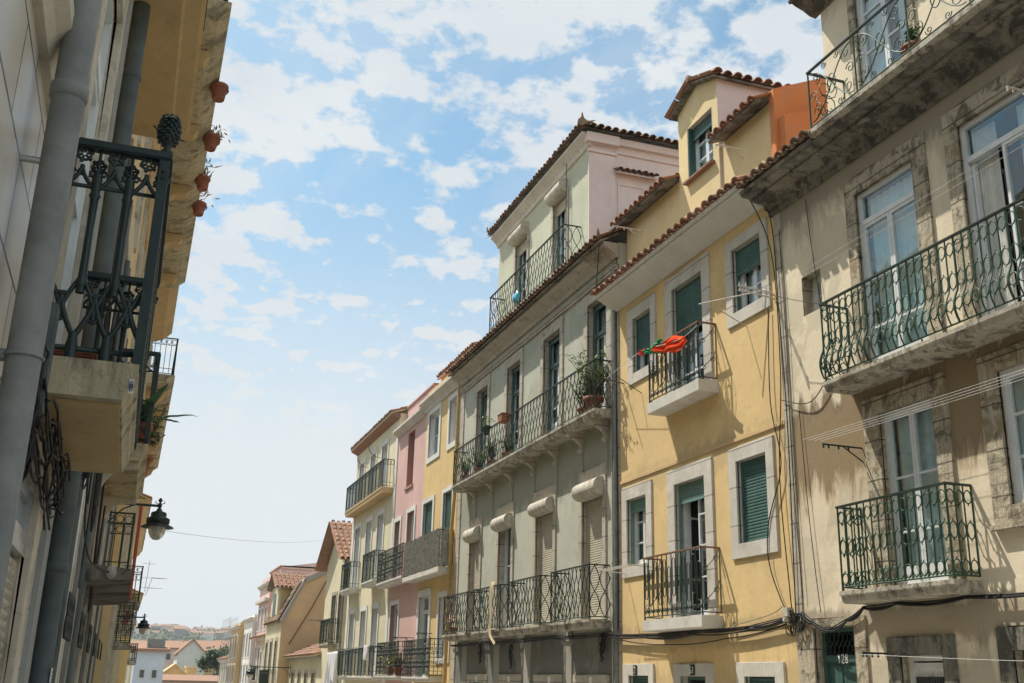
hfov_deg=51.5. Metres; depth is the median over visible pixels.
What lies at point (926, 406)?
clothes line
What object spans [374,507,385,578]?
balcony door
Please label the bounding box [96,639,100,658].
door
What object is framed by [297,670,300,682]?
window
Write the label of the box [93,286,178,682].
grey left house
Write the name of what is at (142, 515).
house
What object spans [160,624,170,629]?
hillside house
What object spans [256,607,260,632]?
window
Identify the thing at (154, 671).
window
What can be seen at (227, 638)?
scaffold
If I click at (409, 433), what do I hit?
pink house
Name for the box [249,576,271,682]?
rose tower house
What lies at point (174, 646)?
distant house
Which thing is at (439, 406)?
window
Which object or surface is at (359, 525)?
balcony door
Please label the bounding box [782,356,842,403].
cable
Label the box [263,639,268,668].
balcony door
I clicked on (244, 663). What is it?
window
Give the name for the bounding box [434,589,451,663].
balcony door
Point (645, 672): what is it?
window
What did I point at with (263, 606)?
window
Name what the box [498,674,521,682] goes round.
door
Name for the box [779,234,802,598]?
cable
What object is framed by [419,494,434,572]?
balcony door
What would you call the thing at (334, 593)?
balcony door
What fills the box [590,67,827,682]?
yellow house
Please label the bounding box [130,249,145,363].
balcony door
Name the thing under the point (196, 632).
hillside house
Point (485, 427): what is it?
flower pot
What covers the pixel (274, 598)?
dormer window
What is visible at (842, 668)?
door
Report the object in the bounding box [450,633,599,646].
cable bundle
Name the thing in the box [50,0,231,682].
building
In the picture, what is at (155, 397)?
yucca
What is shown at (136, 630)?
hillside house
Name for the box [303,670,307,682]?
window
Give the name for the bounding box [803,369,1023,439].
clothes line
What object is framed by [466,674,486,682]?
door
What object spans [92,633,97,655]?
door
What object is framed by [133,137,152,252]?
balcony door
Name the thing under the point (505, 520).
balcony door
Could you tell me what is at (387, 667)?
potted plant
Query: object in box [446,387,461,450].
window
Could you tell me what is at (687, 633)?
cable bundle
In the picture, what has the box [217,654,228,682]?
corner house
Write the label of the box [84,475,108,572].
cable
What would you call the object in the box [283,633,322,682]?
house
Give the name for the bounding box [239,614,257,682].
white house
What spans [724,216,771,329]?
window
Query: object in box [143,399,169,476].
potted plant
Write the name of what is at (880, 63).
balcony door
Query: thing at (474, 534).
balcony door
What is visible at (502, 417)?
flower pot
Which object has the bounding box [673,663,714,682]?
door
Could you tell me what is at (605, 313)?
balcony door
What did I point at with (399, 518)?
balcony door
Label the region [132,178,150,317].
balcony door
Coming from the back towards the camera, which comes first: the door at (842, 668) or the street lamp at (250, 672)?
the street lamp at (250, 672)
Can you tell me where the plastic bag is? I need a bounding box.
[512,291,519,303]
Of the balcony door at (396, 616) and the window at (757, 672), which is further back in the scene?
the balcony door at (396, 616)
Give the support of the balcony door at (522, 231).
in the green house at (536, 536)
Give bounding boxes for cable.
[81,473,94,565]
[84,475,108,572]
[87,306,111,503]
[596,246,598,286]
[616,258,618,628]
[621,624,787,644]
[731,607,781,626]
[750,200,792,614]
[767,210,795,613]
[767,309,784,607]
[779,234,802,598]
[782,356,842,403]
[799,410,820,611]
[805,199,820,302]
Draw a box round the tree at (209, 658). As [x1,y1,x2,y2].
[195,643,228,675]
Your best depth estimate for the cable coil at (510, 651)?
25.76 m
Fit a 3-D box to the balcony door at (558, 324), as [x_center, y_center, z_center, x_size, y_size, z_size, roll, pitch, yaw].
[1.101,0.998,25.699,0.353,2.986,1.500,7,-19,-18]
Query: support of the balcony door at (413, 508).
in the pink house at (409, 433)
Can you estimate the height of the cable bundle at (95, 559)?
1.947 m
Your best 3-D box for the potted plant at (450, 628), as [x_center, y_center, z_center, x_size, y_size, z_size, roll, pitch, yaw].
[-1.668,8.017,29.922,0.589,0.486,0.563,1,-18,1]
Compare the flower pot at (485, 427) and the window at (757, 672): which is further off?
the flower pot at (485, 427)
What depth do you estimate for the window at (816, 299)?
15.97 m
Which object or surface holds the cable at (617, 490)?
attached to the green house at (536, 536)
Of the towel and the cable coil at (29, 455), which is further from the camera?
the towel
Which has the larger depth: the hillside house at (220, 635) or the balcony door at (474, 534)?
the hillside house at (220, 635)
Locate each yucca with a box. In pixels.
[137,384,196,443]
[144,407,160,441]
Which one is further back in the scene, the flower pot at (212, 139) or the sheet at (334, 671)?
the sheet at (334, 671)
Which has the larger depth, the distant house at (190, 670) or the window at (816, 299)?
the distant house at (190, 670)
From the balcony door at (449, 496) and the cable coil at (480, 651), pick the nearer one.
the cable coil at (480, 651)
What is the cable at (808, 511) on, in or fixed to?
attached to the cream house at (925, 303)
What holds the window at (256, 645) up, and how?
in the rose tower house at (264, 602)
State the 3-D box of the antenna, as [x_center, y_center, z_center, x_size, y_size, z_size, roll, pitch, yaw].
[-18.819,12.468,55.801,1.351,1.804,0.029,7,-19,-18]
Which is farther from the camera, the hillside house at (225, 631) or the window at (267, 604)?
the hillside house at (225, 631)
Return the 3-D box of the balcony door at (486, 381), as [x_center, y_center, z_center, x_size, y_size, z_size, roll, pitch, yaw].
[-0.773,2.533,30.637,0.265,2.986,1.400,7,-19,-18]
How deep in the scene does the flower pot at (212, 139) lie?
16.30 m
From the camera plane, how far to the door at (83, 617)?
9.88 m
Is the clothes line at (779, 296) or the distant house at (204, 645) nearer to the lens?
the clothes line at (779, 296)
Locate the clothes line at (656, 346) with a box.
[606,325,696,378]
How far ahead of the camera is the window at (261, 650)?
72.45 m
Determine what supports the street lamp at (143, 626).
attached to the grey left house at (164, 315)
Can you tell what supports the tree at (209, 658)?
on the ground
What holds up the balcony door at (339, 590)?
in the gabled house at (334, 555)
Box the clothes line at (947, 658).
[857,654,1015,660]
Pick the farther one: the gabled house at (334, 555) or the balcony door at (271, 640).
the balcony door at (271, 640)
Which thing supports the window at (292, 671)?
in the house at (305, 664)
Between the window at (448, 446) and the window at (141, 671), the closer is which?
the window at (448, 446)
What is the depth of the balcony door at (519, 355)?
28.43 m
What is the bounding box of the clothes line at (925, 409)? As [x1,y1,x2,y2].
[823,379,1021,440]
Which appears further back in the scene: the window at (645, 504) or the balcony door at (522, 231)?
the balcony door at (522, 231)
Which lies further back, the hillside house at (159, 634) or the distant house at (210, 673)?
the hillside house at (159, 634)
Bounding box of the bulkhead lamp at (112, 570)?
[105,565,116,578]
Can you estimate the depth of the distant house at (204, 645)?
256.21 m
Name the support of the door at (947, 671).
in the cream house at (925, 303)
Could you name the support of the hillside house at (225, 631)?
on the ground
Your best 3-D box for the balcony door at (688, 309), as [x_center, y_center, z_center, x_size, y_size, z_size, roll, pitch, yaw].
[3.332,-0.210,19.359,0.323,2.426,1.680,7,-19,-18]
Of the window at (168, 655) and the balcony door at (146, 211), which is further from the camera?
the window at (168, 655)
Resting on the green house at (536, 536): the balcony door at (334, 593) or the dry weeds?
the dry weeds
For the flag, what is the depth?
18.76 m
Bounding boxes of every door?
[52,0,126,343]
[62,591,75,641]
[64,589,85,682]
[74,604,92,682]
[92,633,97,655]
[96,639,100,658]
[99,643,102,659]
[115,639,121,682]
[125,224,130,259]
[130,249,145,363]
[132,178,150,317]
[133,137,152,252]
[137,135,142,146]
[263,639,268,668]
[267,638,272,682]
[271,637,277,682]
[328,591,337,643]
[335,590,341,643]
[345,608,355,675]
[351,522,361,588]
[356,605,367,675]
[357,457,366,500]
[363,514,373,580]
[367,447,377,495]
[367,602,379,675]
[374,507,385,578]
[379,437,389,486]
[386,599,399,675]
[391,515,401,578]
[405,504,416,575]
[414,587,431,676]
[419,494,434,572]
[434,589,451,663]
[440,484,452,566]
[462,515,482,632]
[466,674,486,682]
[472,373,490,474]
[490,502,514,628]
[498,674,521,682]
[503,347,523,451]
[507,221,529,308]
[527,484,556,624]
[533,674,562,682]
[539,315,563,437]
[544,178,568,272]
[571,463,606,619]
[573,674,609,682]
[583,277,610,408]
[664,251,713,393]
[666,456,717,617]
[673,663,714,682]
[799,615,870,682]
[843,132,944,367]
[846,0,917,92]
[861,372,966,586]
[886,635,959,682]
[941,60,1023,323]
[995,625,1023,682]
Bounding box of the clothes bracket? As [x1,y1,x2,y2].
[601,376,641,393]
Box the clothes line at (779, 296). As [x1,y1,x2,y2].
[740,287,819,303]
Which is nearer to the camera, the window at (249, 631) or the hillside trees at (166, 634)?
the window at (249, 631)
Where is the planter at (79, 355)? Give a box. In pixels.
[53,349,96,359]
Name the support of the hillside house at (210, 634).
on the ground
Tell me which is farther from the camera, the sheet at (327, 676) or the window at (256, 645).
the window at (256, 645)
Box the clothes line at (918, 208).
[802,145,1022,277]
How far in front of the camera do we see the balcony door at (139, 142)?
11.00 m
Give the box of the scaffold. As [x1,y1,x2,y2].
[217,617,237,682]
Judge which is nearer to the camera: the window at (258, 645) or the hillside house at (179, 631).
the window at (258, 645)
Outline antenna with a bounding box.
[142,562,164,595]
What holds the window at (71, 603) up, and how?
in the building at (183, 54)
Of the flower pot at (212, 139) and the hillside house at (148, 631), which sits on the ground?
the hillside house at (148, 631)
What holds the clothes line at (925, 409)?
attached to the cream house at (925, 303)
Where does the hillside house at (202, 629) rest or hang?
on the ground
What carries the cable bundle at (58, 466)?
attached to the tiled house at (70, 75)
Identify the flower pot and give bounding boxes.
[192,190,218,216]
[194,159,222,191]
[203,125,229,151]
[209,79,228,102]
[480,416,494,434]
[497,412,509,423]
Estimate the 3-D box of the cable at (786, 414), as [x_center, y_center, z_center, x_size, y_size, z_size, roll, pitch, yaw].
[3.915,0.680,16.092,0.453,6.706,0.116,0,-18,5]
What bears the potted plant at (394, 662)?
on the pink house at (409, 433)
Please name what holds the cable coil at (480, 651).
attached to the green house at (536, 536)
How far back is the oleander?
22.49 m
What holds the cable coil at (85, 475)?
attached to the building at (183, 54)
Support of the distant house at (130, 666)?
on the ground
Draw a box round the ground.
[125,635,214,682]
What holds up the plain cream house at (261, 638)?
on the ground
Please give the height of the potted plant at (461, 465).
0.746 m
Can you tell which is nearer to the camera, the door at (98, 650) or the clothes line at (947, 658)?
the clothes line at (947, 658)
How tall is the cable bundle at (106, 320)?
1.908 m
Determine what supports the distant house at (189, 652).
on the ground
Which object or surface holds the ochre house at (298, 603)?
on the ground
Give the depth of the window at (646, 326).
21.29 m
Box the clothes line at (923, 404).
[811,372,1023,439]
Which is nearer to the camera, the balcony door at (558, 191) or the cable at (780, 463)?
the cable at (780, 463)
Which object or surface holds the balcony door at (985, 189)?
in the cream house at (925, 303)
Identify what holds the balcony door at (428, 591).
in the narrow yellow house at (429, 556)
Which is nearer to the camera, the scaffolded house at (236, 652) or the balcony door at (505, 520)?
the balcony door at (505, 520)
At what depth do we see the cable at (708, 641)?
17.16 m
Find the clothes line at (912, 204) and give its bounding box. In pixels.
[793,137,1021,276]
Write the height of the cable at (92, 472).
1.608 m
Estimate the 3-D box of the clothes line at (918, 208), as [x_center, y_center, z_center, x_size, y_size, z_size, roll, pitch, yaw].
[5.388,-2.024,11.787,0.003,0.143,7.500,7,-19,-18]
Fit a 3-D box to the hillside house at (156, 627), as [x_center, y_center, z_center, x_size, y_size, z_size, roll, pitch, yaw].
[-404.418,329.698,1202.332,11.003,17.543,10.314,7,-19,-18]
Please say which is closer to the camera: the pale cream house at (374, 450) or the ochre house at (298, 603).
the pale cream house at (374, 450)
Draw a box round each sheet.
[323,652,332,682]
[331,651,337,682]
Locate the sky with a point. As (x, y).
(344, 257)
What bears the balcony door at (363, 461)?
in the pale cream house at (374, 450)
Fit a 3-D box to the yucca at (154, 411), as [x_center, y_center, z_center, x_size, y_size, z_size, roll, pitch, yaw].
[-4.466,1.083,12.446,0.609,0.736,0.841,4,-18,-8]
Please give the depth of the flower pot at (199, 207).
18.73 m
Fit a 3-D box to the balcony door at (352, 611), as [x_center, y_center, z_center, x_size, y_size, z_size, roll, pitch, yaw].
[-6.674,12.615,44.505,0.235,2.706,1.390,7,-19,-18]
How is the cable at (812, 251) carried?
attached to the cream house at (925, 303)
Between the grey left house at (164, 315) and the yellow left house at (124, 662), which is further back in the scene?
the yellow left house at (124, 662)
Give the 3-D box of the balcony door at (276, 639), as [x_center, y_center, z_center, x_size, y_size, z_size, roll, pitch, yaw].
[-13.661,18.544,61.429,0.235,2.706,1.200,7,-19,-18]
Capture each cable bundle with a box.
[29,378,71,530]
[88,483,105,611]
[90,313,119,531]
[104,159,128,343]
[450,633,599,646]
[603,617,788,639]
[791,592,1023,632]
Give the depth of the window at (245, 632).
83.59 m
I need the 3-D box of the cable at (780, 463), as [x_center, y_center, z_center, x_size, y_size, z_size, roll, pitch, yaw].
[3.965,1.745,16.111,0.028,4.708,0.553,7,-19,-18]
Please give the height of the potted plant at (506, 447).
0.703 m
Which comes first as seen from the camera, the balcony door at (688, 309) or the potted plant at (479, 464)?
the balcony door at (688, 309)
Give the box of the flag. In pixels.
[638,336,686,355]
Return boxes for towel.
[363,645,368,659]
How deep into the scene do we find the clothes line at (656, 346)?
19.31 m
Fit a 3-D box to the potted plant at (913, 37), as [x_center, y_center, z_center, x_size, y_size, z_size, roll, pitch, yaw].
[5.175,-3.792,13.580,0.403,0.530,0.382,7,-19,-18]
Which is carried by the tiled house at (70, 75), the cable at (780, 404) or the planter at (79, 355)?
the planter at (79, 355)
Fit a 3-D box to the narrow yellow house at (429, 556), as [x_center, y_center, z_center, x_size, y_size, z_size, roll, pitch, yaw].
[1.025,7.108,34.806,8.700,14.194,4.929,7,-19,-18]
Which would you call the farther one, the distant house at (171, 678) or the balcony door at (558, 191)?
the distant house at (171, 678)
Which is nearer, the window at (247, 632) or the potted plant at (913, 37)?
the potted plant at (913, 37)
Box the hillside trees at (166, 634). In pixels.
[131,623,231,640]
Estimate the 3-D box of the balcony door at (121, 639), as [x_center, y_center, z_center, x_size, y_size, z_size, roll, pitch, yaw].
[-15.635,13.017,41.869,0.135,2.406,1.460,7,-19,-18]
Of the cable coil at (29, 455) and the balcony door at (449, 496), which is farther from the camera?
the balcony door at (449, 496)
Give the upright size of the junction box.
0.200 m
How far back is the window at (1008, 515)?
11.87 m
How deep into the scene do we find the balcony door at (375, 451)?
44.79 m
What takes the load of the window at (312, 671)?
in the house at (305, 664)
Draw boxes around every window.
[10,467,35,557]
[138,669,144,678]
[151,669,156,678]
[165,653,170,659]
[234,633,237,658]
[242,632,245,658]
[242,663,245,682]
[244,632,248,657]
[247,631,250,657]
[253,645,256,665]
[255,645,260,678]
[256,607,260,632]
[257,649,262,682]
[260,606,263,631]
[263,604,267,630]
[272,593,276,615]
[290,670,294,682]
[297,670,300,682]
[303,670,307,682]
[310,670,315,682]
[426,401,441,464]
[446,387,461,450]
[621,479,653,578]
[623,663,654,682]
[627,292,656,386]
[692,114,712,170]
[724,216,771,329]
[728,435,779,559]
[735,662,785,682]
[812,276,821,310]
[976,341,1023,531]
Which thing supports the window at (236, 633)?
in the scaffolded house at (236, 652)
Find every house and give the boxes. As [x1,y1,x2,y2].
[0,0,181,682]
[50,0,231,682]
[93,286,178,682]
[111,493,151,682]
[117,589,143,682]
[127,639,147,682]
[130,639,169,682]
[131,624,138,636]
[141,627,150,638]
[151,624,160,630]
[151,630,163,637]
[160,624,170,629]
[162,674,218,682]
[163,640,187,669]
[163,663,187,674]
[172,639,204,674]
[173,627,186,639]
[184,666,197,674]
[189,631,202,639]
[196,640,229,652]
[198,628,210,630]
[202,631,213,640]
[204,665,215,674]
[215,631,223,639]
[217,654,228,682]
[221,630,230,636]
[226,622,244,682]
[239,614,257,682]
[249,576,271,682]
[256,633,265,682]
[261,572,326,682]
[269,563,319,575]
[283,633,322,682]
[309,520,352,682]
[337,406,407,682]
[369,383,438,682]
[393,341,477,682]
[441,112,678,682]
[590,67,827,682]
[736,0,1023,682]
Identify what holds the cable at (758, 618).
attached to the yellow house at (699, 453)
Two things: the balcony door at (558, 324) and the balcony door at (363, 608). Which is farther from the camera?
the balcony door at (363, 608)
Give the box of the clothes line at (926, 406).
[815,376,1021,440]
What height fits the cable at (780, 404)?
6.604 m
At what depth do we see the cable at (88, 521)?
9.66 m
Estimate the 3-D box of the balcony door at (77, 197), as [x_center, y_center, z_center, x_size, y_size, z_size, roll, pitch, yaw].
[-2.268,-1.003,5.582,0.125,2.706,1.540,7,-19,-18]
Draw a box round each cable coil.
[22,344,49,481]
[81,472,90,489]
[478,642,481,662]
[509,644,512,669]
[598,632,605,661]
[785,610,805,636]
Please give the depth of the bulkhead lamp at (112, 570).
10.49 m
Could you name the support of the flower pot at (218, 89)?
hanging from the building at (183, 54)
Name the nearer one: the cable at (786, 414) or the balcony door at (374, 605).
the cable at (786, 414)
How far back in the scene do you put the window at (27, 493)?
5.00 m
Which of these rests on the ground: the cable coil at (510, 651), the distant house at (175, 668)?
the distant house at (175, 668)
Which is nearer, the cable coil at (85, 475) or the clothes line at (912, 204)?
the cable coil at (85, 475)
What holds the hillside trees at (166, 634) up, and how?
on the ground
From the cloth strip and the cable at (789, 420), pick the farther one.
the cloth strip
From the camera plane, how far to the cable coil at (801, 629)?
14.98 m
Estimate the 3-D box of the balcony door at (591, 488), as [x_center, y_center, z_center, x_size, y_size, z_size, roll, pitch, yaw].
[1.678,4.205,22.172,0.490,3.156,1.420,7,-19,-18]
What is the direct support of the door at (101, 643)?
in the building at (183, 54)
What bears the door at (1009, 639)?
in the cream house at (925, 303)
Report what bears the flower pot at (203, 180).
hanging from the building at (183, 54)
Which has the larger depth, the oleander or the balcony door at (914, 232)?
the oleander
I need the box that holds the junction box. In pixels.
[782,607,793,621]
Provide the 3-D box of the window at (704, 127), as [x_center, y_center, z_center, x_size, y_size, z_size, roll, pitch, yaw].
[3.736,-3.703,20.118,0.228,1.100,0.940,7,-19,-18]
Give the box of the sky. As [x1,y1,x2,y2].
[131,0,824,628]
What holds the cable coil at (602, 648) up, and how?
attached to the green house at (536, 536)
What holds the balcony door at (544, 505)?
in the green house at (536, 536)
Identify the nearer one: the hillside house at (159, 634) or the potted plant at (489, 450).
the potted plant at (489, 450)
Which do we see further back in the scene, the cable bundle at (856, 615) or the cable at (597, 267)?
the cable at (597, 267)
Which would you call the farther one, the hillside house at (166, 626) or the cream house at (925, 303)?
the hillside house at (166, 626)
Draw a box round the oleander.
[562,342,608,410]
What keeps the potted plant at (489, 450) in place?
on the green house at (536, 536)
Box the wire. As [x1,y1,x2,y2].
[168,531,334,542]
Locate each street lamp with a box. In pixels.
[107,498,173,539]
[116,614,150,634]
[246,664,290,678]
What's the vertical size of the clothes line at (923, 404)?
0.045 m
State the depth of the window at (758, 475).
16.62 m
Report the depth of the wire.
23.72 m
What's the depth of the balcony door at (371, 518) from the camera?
43.91 m
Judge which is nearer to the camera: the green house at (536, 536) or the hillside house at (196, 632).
the green house at (536, 536)
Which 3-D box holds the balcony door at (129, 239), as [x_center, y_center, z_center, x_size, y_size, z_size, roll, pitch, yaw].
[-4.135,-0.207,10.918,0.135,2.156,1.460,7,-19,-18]
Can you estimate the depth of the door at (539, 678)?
23.56 m
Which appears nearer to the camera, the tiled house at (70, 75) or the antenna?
the tiled house at (70, 75)
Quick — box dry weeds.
[579,238,611,268]
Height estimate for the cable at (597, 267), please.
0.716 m
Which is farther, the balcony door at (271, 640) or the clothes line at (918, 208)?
the balcony door at (271, 640)
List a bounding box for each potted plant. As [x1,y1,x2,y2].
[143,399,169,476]
[373,656,393,674]
[389,650,406,675]
[442,617,462,633]
[455,460,469,479]
[463,445,487,472]
[483,438,498,465]
[500,437,517,457]
[566,377,602,415]
[900,22,921,54]
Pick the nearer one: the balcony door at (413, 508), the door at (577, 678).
the door at (577, 678)
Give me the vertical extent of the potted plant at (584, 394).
1.018 m
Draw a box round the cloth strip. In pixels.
[488,582,494,644]
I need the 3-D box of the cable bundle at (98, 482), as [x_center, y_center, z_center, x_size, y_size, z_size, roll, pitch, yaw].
[-3.803,0.827,9.930,0.040,1.965,1.412,7,-19,-18]
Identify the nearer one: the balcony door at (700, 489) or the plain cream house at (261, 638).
the balcony door at (700, 489)
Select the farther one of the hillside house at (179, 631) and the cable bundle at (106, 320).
the hillside house at (179, 631)
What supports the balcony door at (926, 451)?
in the cream house at (925, 303)
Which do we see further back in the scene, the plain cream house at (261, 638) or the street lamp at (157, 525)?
the plain cream house at (261, 638)
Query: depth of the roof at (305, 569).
73.23 m
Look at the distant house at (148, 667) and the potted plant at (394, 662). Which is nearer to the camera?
the potted plant at (394, 662)
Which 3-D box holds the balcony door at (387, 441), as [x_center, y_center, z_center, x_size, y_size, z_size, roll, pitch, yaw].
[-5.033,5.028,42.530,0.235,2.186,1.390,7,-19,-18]

